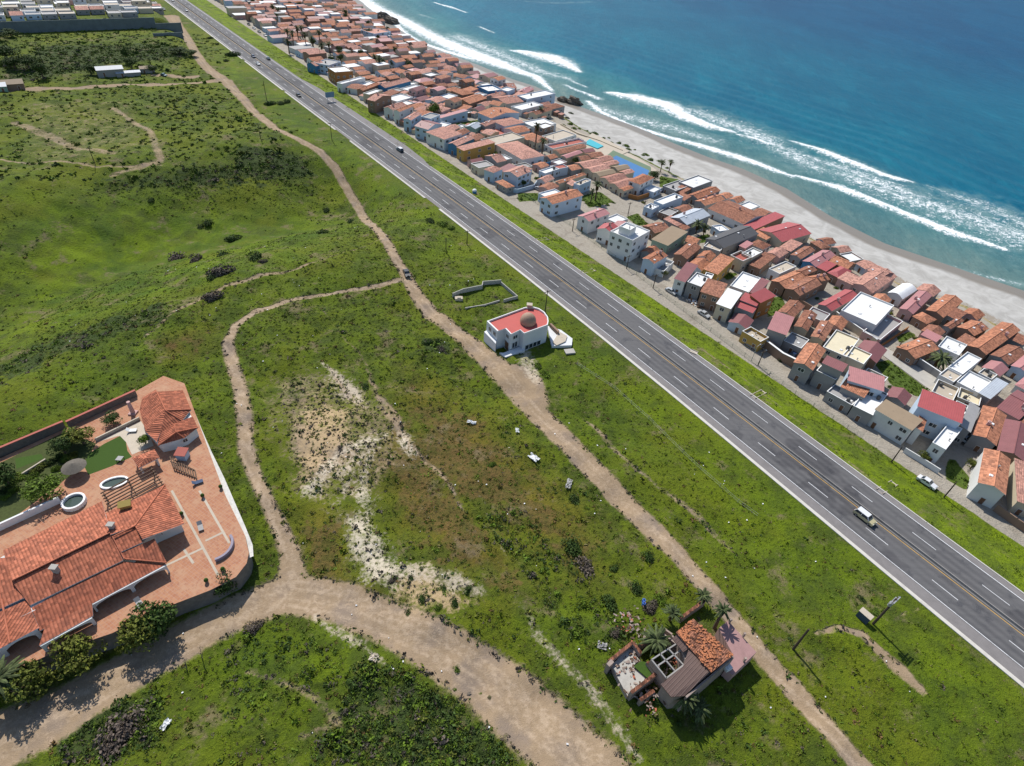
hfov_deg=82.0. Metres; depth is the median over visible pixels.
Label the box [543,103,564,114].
house
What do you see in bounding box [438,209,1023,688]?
kerb
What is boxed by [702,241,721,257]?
house
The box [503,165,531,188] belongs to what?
house
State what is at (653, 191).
house
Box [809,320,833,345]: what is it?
house
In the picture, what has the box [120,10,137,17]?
house
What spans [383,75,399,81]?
house
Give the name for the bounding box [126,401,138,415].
column
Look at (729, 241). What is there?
house
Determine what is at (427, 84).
house
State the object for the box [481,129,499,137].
house
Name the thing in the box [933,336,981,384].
house
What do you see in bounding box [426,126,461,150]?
house
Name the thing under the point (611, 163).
cottage
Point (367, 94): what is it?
house
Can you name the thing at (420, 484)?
scrub
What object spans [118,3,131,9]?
house
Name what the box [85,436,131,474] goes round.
lawn
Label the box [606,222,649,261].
house
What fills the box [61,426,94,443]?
tree
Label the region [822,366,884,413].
house
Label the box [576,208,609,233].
house
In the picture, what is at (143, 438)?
tree
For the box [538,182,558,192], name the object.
house
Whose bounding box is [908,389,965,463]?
house
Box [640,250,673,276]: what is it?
house
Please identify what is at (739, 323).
house
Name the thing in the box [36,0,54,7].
house
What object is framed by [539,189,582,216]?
house
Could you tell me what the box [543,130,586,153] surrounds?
house
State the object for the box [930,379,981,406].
house
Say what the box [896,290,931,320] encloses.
house
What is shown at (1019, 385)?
house
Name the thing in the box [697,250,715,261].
house
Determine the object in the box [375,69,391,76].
house
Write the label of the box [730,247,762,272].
house
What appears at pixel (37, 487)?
tree
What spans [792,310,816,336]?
house
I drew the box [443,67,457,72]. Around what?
house
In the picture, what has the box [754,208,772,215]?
house
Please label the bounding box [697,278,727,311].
house
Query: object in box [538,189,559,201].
house
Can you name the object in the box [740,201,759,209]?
house
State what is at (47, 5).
house
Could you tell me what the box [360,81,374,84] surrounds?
house
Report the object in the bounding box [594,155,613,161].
cottage
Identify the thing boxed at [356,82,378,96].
house
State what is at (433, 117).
house
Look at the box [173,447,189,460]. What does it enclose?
stair box
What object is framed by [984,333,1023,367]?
house
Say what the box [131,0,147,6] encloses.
house
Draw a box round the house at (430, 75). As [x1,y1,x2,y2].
[422,72,438,77]
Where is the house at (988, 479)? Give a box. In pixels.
[966,448,1010,508]
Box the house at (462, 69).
[458,64,472,73]
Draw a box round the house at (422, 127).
[414,120,441,140]
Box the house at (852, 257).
[839,252,862,266]
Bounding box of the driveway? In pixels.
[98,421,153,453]
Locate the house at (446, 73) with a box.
[439,71,452,78]
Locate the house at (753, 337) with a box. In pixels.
[739,327,768,351]
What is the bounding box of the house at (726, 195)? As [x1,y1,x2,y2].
[718,192,732,200]
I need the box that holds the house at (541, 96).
[517,90,554,103]
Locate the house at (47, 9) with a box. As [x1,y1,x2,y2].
[40,7,53,10]
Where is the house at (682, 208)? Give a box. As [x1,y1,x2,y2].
[673,204,692,213]
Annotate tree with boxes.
[0,29,8,40]
[0,45,20,58]
[0,462,16,485]
[0,655,30,702]
[0,658,53,703]
[1,55,20,68]
[2,28,20,36]
[15,54,37,68]
[18,472,65,501]
[30,61,48,76]
[45,436,72,455]
[46,632,108,680]
[60,427,72,442]
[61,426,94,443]
[80,64,96,74]
[99,410,122,425]
[113,613,156,653]
[120,46,130,59]
[123,58,137,68]
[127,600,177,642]
[136,434,149,444]
[145,64,157,72]
[169,46,186,53]
[183,49,196,55]
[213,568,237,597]
[284,38,290,53]
[289,29,294,45]
[309,35,314,46]
[324,41,332,53]
[426,101,441,112]
[533,122,540,149]
[539,137,546,153]
[589,188,596,201]
[592,180,602,199]
[637,623,671,660]
[648,171,659,179]
[659,159,665,171]
[661,603,683,622]
[672,690,699,715]
[687,692,711,725]
[691,219,704,233]
[695,587,712,604]
[700,224,710,235]
[712,600,732,629]
[917,450,930,459]
[927,348,954,370]
[966,458,977,468]
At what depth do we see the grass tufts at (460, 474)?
135.32 m
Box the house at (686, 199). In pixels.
[678,193,690,204]
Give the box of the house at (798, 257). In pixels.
[788,246,814,265]
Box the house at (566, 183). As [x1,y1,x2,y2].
[555,173,585,190]
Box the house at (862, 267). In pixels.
[853,260,875,274]
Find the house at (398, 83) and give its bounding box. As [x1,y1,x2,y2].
[378,77,410,91]
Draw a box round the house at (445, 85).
[433,83,447,87]
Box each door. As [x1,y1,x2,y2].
[504,339,508,350]
[854,415,860,421]
[870,421,876,428]
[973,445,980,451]
[977,497,986,504]
[1013,508,1023,515]
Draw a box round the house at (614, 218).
[608,214,627,222]
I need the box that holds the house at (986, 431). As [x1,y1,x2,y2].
[964,405,1006,453]
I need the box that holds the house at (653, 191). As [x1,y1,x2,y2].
[643,185,660,197]
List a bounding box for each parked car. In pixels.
[665,287,677,294]
[697,310,710,318]
[788,351,798,357]
[916,474,938,489]
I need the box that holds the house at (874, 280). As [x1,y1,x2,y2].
[850,265,896,295]
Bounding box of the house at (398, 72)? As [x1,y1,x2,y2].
[395,69,408,76]
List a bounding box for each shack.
[0,78,24,90]
[0,82,8,91]
[94,65,123,77]
[115,70,140,77]
[138,66,154,73]
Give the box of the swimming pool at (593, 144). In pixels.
[586,139,602,148]
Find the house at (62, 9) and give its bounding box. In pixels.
[54,7,70,15]
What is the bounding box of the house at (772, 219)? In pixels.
[743,212,784,230]
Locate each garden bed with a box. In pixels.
[0,433,95,521]
[634,661,651,677]
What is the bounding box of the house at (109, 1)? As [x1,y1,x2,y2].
[102,0,117,2]
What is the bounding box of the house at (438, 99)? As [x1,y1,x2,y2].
[425,96,445,103]
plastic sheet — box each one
[159,717,171,730]
[528,452,539,461]
[565,478,572,487]
[597,640,606,649]
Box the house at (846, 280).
[835,271,861,289]
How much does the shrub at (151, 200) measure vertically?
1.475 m
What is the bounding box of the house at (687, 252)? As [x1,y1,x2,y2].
[673,242,700,266]
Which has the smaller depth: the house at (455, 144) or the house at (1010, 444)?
the house at (1010, 444)
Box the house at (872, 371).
[866,368,887,380]
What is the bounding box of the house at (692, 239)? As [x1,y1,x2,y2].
[684,235,701,244]
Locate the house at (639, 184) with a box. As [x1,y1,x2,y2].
[628,174,654,195]
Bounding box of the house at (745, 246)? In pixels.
[738,240,753,251]
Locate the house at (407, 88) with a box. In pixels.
[400,84,426,94]
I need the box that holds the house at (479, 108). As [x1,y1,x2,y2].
[470,105,485,115]
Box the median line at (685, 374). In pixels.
[181,4,1023,635]
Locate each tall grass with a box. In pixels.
[258,45,1023,584]
[269,48,1023,584]
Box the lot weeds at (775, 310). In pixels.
[451,121,960,482]
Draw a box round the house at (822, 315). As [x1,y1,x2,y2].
[810,307,829,326]
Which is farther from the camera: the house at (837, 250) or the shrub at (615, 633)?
the house at (837, 250)
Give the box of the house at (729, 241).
[705,225,758,254]
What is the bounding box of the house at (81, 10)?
[74,6,89,14]
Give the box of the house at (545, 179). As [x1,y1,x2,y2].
[537,174,554,185]
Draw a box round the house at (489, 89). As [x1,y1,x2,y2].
[477,84,500,94]
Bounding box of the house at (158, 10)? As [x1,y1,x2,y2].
[151,6,163,14]
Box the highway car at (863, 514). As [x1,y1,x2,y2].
[853,506,876,526]
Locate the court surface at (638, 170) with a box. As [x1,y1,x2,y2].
[613,156,648,177]
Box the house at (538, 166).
[532,162,548,172]
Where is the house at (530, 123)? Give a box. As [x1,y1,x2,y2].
[523,118,555,132]
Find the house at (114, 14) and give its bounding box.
[106,10,122,18]
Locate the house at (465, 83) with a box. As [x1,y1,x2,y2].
[459,78,474,88]
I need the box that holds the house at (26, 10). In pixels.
[20,9,35,16]
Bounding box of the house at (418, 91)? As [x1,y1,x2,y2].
[409,85,426,96]
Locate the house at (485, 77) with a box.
[479,72,497,82]
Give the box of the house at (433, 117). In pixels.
[421,112,439,121]
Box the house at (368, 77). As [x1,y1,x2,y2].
[362,75,377,80]
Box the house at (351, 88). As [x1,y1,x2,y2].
[346,84,366,94]
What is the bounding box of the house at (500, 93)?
[487,91,505,100]
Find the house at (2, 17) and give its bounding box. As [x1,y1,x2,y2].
[0,12,5,20]
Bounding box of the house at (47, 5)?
[40,4,54,10]
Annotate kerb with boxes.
[165,0,241,58]
[244,61,282,89]
[285,92,335,129]
[350,140,425,197]
[430,166,1023,593]
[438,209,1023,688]
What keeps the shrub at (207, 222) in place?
on the ground at (96, 244)
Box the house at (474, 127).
[465,119,495,133]
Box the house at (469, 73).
[465,70,479,75]
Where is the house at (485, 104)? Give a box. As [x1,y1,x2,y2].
[477,101,489,108]
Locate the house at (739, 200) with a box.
[727,195,744,204]
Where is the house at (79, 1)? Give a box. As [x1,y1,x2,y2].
[72,0,85,5]
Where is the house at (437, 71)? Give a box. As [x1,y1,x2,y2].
[432,69,450,73]
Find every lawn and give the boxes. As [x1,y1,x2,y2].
[15,454,42,468]
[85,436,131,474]
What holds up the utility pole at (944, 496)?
on the ground at (96, 244)
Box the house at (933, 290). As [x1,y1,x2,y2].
[913,283,940,302]
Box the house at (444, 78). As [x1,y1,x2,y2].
[435,74,450,83]
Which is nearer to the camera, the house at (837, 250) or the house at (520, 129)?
the house at (837, 250)
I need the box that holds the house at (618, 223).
[614,221,625,226]
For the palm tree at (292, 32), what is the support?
on the ground at (96, 244)
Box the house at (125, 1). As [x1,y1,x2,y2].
[121,0,131,4]
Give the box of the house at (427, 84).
[419,81,435,87]
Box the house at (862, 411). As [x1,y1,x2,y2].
[847,392,887,425]
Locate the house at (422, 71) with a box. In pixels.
[413,69,431,77]
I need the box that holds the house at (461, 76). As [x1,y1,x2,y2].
[456,74,471,79]
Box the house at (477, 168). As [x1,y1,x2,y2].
[471,160,493,175]
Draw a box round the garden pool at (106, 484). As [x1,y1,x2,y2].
[99,475,127,489]
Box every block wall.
[452,280,500,296]
[465,300,499,308]
[500,281,517,302]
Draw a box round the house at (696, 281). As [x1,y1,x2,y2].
[683,272,713,300]
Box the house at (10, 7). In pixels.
[2,4,18,16]
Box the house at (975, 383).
[954,368,997,396]
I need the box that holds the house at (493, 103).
[489,100,505,107]
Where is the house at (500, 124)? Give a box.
[494,117,524,131]
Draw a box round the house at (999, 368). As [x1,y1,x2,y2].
[980,360,1008,378]
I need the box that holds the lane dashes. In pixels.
[181,0,1023,651]
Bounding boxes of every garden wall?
[0,421,65,457]
[0,496,60,530]
[22,459,46,474]
[65,389,136,426]
[94,417,139,440]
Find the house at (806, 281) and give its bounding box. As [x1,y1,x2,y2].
[768,265,829,300]
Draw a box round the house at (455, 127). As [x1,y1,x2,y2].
[446,124,460,130]
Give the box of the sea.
[360,0,1023,289]
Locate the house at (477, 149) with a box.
[457,139,495,161]
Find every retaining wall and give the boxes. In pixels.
[0,17,155,32]
[153,32,183,38]
[155,22,182,32]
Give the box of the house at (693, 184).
[662,175,712,194]
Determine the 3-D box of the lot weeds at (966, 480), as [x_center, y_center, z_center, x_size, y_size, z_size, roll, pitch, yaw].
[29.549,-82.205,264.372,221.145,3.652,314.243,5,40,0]
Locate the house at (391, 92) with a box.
[383,89,399,95]
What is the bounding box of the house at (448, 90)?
[446,87,458,93]
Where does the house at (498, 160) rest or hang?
on the ground at (96, 244)
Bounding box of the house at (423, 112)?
[416,109,432,115]
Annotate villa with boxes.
[0,484,183,659]
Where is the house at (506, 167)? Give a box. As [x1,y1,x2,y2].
[500,163,515,177]
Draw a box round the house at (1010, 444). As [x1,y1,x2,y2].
[992,419,1023,464]
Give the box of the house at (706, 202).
[694,193,724,211]
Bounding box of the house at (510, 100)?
[490,95,523,108]
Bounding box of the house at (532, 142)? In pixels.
[529,136,548,149]
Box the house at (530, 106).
[511,101,542,116]
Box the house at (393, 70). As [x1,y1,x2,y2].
[390,68,399,73]
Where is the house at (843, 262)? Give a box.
[829,255,855,269]
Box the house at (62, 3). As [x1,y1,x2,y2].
[56,0,71,10]
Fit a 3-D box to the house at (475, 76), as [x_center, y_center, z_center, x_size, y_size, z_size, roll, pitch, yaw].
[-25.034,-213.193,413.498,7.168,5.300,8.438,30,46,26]
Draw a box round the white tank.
[724,664,732,672]
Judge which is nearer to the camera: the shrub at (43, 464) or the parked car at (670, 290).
the shrub at (43, 464)
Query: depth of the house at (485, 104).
357.99 m
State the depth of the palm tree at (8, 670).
90.29 m
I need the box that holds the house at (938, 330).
[918,324,945,337]
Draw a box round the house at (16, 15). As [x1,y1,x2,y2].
[8,11,24,20]
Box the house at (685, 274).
[672,262,697,295]
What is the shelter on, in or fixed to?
on the ground at (96, 244)
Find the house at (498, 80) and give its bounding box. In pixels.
[490,76,505,85]
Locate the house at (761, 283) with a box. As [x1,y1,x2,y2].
[748,278,769,293]
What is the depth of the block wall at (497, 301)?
184.27 m
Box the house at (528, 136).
[521,133,538,145]
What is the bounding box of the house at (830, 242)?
[816,237,835,249]
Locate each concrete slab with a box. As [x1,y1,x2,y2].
[455,296,462,300]
[564,348,575,354]
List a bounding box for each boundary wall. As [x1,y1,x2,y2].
[196,416,252,557]
[513,181,536,192]
[560,124,622,150]
[628,193,648,200]
[764,340,795,366]
[782,290,815,309]
[835,311,877,341]
[881,326,908,344]
[903,448,940,473]
[916,358,940,377]
[993,504,1023,531]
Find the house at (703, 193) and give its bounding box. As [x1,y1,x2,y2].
[688,186,720,204]
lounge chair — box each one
[125,427,136,431]
[133,596,142,608]
[191,479,202,484]
[196,520,203,531]
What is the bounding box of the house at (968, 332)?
[952,320,988,350]
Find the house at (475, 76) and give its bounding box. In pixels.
[471,74,479,79]
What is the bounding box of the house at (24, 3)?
[20,1,35,8]
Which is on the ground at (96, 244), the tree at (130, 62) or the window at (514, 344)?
the tree at (130, 62)
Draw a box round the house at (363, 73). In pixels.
[355,71,370,77]
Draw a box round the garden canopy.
[132,449,159,473]
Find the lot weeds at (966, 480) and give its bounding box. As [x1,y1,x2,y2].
[456,120,968,488]
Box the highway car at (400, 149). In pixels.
[396,147,403,151]
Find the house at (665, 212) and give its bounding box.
[657,207,677,219]
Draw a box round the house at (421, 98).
[413,95,428,102]
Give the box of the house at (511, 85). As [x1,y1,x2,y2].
[503,83,516,92]
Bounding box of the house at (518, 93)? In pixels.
[512,91,525,95]
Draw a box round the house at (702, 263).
[690,258,709,273]
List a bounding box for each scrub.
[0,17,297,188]
[0,152,1017,765]
[137,227,899,765]
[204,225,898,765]
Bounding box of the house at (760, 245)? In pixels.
[751,240,770,252]
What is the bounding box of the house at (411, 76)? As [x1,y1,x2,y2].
[406,71,420,81]
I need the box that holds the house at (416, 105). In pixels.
[413,102,424,110]
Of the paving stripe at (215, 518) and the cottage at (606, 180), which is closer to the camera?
the paving stripe at (215, 518)
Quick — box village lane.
[882,345,935,390]
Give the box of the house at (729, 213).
[707,200,764,227]
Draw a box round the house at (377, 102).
[367,92,391,113]
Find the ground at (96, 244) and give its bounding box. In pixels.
[0,0,1023,765]
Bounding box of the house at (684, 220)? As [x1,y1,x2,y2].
[663,208,710,234]
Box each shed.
[399,118,403,125]
[471,111,476,117]
[522,112,528,117]
[558,112,564,118]
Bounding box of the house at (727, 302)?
[712,288,741,322]
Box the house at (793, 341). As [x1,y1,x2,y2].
[780,332,808,353]
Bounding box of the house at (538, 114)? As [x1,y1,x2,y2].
[529,107,551,118]
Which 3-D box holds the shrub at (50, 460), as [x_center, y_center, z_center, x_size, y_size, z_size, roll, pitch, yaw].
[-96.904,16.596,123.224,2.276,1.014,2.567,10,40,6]
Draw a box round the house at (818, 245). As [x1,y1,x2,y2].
[809,240,830,253]
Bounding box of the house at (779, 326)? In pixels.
[766,311,793,348]
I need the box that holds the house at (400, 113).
[393,104,413,123]
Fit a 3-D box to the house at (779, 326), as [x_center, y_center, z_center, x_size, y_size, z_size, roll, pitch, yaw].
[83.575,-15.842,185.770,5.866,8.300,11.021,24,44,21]
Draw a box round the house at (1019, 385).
[1010,377,1023,392]
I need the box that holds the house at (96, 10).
[88,6,104,14]
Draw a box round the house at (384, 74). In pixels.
[381,71,395,76]
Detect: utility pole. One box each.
[792,628,809,649]
[872,596,900,624]
[943,482,956,497]
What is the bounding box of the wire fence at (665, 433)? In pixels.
[577,363,756,513]
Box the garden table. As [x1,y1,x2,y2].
[115,456,123,462]
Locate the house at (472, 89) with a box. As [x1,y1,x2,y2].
[464,86,477,93]
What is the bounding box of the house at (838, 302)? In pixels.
[817,289,856,317]
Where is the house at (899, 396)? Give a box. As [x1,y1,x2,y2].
[883,386,911,407]
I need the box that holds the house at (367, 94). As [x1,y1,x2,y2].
[363,89,382,102]
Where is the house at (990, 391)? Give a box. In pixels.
[976,378,1008,407]
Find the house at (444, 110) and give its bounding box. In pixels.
[434,106,450,114]
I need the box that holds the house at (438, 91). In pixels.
[430,86,446,96]
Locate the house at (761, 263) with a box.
[747,252,775,275]
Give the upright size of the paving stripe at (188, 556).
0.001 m
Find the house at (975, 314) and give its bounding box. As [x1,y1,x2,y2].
[963,308,984,322]
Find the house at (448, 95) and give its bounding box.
[441,93,457,98]
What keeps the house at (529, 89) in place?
on the ground at (96, 244)
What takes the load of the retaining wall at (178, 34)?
on the ground at (96, 244)
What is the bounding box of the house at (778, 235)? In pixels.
[755,222,811,246]
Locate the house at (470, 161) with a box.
[467,157,483,167]
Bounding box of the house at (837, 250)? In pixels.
[831,245,851,255]
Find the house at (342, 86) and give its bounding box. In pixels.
[337,76,364,92]
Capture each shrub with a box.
[0,485,12,494]
[0,493,11,500]
[6,479,19,487]
[8,484,20,493]
[13,472,26,480]
[25,471,39,479]
[28,465,43,473]
[37,461,49,468]
[42,458,55,466]
[50,465,61,472]
[52,451,63,460]
[69,451,78,457]
[92,720,128,765]
[105,704,149,749]
[147,197,154,202]
[167,251,187,260]
[188,253,202,263]
[200,290,224,302]
[202,218,213,225]
[204,264,235,277]
[206,272,215,280]
[216,250,229,256]
[224,234,241,242]
[225,51,240,56]
[242,619,263,637]
[247,251,261,261]
[257,259,267,262]
[263,100,276,105]
[316,229,328,233]
[361,383,368,390]
[417,592,427,604]
[421,338,432,345]
[425,218,433,223]
[433,603,442,611]
[436,345,444,351]
[437,220,447,226]
[449,597,457,607]
[453,665,459,672]
[464,585,472,592]
[487,461,495,467]
[532,362,541,368]
[540,369,549,377]
[561,535,581,557]
[568,494,580,505]
[573,556,594,578]
[601,593,618,613]
[608,625,620,638]
[609,564,619,572]
[627,579,642,595]
[641,549,654,562]
[642,599,658,615]
[649,687,662,707]
[653,593,666,606]
[857,595,867,603]
[870,607,878,615]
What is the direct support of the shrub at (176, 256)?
on the ground at (96, 244)
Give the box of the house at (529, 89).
[517,86,533,92]
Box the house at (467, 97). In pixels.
[452,89,486,108]
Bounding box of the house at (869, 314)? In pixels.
[838,292,902,342]
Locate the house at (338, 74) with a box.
[327,66,352,84]
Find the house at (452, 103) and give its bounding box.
[445,97,461,111]
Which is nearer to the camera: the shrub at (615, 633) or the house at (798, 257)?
the shrub at (615, 633)
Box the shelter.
[855,607,873,623]
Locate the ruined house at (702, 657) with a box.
[604,600,755,716]
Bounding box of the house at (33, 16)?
[25,12,42,19]
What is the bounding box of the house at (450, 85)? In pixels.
[447,83,457,87]
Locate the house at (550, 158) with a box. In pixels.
[543,154,557,161]
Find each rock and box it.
[377,11,389,18]
[379,16,399,24]
[557,96,567,102]
[565,95,582,105]
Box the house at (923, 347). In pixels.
[893,329,942,365]
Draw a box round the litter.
[69,245,909,744]
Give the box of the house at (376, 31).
[361,28,390,36]
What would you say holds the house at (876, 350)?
on the ground at (96, 244)
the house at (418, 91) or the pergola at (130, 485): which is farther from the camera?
the house at (418, 91)
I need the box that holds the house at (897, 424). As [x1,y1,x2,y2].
[867,399,926,444]
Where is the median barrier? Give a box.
[176,0,1023,633]
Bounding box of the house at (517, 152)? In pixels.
[496,141,544,165]
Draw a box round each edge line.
[167,0,1022,667]
[191,4,1023,600]
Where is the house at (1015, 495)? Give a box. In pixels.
[1006,458,1023,517]
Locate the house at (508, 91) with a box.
[499,87,514,94]
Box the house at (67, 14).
[58,11,76,18]
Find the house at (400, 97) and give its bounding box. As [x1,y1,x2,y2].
[391,93,412,103]
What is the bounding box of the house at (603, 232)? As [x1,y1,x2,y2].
[596,222,617,244]
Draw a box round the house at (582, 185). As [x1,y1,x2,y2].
[573,178,590,192]
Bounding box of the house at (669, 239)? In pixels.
[651,226,687,253]
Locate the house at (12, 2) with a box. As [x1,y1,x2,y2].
[1,1,21,10]
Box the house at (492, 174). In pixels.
[484,166,502,182]
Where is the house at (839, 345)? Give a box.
[819,329,871,372]
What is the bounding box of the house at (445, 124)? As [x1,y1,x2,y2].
[437,121,450,126]
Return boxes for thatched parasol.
[61,458,86,474]
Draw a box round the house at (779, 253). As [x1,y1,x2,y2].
[767,247,788,263]
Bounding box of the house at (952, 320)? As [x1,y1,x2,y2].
[941,308,966,336]
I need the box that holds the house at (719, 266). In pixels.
[703,253,733,280]
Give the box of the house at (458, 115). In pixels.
[440,109,467,122]
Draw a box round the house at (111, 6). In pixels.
[103,2,120,12]
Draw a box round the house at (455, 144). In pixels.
[448,135,474,155]
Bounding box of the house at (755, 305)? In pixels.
[732,288,775,318]
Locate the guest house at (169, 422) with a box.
[139,390,198,451]
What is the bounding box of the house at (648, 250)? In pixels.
[640,246,659,258]
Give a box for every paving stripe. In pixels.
[166,548,201,565]
[171,490,218,575]
[183,549,194,563]
[199,490,229,542]
[205,531,223,540]
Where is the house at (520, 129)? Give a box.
[503,125,530,134]
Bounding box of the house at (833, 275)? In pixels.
[827,266,851,284]
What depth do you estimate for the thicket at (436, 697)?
93.04 m
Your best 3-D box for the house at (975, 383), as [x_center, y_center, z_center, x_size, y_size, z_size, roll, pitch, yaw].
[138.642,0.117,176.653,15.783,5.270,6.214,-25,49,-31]
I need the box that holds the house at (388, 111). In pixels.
[384,102,405,118]
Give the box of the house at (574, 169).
[568,164,581,175]
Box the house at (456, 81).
[451,79,460,83]
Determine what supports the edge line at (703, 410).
on the highway
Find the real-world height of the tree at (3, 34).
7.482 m
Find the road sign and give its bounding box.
[325,92,333,100]
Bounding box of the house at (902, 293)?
[887,283,916,306]
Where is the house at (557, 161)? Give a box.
[550,159,566,165]
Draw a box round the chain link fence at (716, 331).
[529,196,862,436]
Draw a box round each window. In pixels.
[511,340,517,348]
[525,343,532,349]
[533,340,540,346]
[895,435,901,440]
[898,427,906,433]
[928,422,937,427]
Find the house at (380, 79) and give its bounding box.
[370,77,385,81]
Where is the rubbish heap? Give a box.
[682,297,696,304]
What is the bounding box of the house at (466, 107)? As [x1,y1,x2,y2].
[455,104,472,110]
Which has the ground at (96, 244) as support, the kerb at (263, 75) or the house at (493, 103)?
the house at (493, 103)
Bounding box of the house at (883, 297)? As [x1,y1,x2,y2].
[873,293,890,302]
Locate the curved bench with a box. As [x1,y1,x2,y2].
[215,534,233,561]
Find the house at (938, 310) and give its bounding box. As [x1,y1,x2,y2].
[909,294,962,329]
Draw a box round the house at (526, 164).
[515,162,531,167]
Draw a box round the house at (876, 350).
[857,340,886,368]
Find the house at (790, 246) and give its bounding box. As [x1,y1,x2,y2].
[780,239,802,257]
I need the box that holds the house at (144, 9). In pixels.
[137,6,153,13]
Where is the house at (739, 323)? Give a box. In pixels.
[727,313,753,334]
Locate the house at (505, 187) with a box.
[495,180,514,193]
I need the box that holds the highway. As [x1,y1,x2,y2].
[168,0,1023,668]
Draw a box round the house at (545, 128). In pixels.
[534,122,553,135]
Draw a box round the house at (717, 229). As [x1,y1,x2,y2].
[710,224,728,235]
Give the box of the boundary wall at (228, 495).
[196,416,252,557]
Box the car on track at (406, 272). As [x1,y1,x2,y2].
[402,269,410,277]
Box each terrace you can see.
[0,376,252,693]
[585,133,629,155]
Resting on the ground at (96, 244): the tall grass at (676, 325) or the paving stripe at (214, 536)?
the tall grass at (676, 325)
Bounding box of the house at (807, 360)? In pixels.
[788,342,825,384]
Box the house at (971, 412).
[952,401,979,444]
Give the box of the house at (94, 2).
[86,0,102,4]
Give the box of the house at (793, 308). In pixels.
[777,300,804,324]
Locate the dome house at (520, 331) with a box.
[484,302,571,357]
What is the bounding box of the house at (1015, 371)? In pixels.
[1005,355,1023,380]
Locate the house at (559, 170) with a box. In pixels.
[538,164,567,177]
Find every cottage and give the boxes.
[552,147,576,158]
[561,150,582,163]
[569,144,586,149]
[575,159,603,172]
[576,155,590,161]
[580,148,595,155]
[584,164,610,178]
[585,152,603,159]
[592,169,616,181]
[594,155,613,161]
[599,173,627,188]
[603,160,618,167]
[608,178,631,193]
[611,164,629,172]
[618,185,632,197]
[619,169,634,177]
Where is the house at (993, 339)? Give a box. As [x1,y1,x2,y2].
[962,322,1019,363]
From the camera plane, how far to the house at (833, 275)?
222.12 m
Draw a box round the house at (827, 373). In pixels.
[809,355,847,392]
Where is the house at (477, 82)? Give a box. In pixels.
[473,79,483,84]
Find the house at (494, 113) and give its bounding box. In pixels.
[477,107,518,122]
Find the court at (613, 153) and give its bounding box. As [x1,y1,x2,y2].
[608,150,650,175]
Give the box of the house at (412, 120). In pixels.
[403,111,421,131]
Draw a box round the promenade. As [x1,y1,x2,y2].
[556,123,657,172]
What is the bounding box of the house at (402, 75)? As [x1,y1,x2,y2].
[400,71,411,78]
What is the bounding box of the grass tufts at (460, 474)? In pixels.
[34,192,1023,765]
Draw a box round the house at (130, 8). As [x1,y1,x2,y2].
[123,6,138,13]
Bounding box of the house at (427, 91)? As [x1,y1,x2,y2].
[426,87,433,94]
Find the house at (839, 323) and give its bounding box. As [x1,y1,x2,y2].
[828,315,847,334]
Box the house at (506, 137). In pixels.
[480,132,524,151]
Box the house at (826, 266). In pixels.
[815,260,836,274]
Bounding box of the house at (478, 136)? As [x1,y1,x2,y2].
[471,133,483,141]
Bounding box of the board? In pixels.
[368,653,378,661]
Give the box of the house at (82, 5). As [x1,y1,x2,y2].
[74,4,89,11]
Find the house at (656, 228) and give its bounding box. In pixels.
[643,222,668,239]
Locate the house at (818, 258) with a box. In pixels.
[800,250,835,268]
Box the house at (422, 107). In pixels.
[414,105,427,111]
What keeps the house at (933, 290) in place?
on the ground at (96, 244)
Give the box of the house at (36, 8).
[26,5,40,12]
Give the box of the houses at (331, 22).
[215,0,465,74]
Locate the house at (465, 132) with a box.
[457,128,469,136]
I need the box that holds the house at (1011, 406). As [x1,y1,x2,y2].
[997,389,1023,420]
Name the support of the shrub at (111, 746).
on the ground at (96, 244)
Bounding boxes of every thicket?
[0,43,473,765]
[49,503,625,765]
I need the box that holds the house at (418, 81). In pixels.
[413,77,433,84]
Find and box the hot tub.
[61,492,86,511]
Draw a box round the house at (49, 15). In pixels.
[41,11,58,19]
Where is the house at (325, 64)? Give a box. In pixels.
[316,59,340,73]
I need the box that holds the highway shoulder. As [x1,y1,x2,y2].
[166,0,1023,682]
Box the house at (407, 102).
[397,100,414,104]
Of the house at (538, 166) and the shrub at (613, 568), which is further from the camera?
the house at (538, 166)
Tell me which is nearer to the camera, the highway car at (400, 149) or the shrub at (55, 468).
the shrub at (55, 468)
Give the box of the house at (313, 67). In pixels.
[307,60,322,73]
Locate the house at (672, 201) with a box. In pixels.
[642,193,682,217]
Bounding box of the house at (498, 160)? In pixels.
[485,154,511,167]
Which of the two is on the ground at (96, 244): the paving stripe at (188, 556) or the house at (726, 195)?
the house at (726, 195)
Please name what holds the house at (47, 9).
on the ground at (96, 244)
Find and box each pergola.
[100,465,163,509]
[169,456,196,478]
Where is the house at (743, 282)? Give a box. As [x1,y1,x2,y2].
[729,271,759,299]
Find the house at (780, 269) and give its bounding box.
[765,261,795,279]
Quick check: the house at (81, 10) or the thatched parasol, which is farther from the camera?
the house at (81, 10)
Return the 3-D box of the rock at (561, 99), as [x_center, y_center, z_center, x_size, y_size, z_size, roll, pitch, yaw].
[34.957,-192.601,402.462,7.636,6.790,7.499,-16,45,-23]
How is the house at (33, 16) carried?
on the ground at (96, 244)

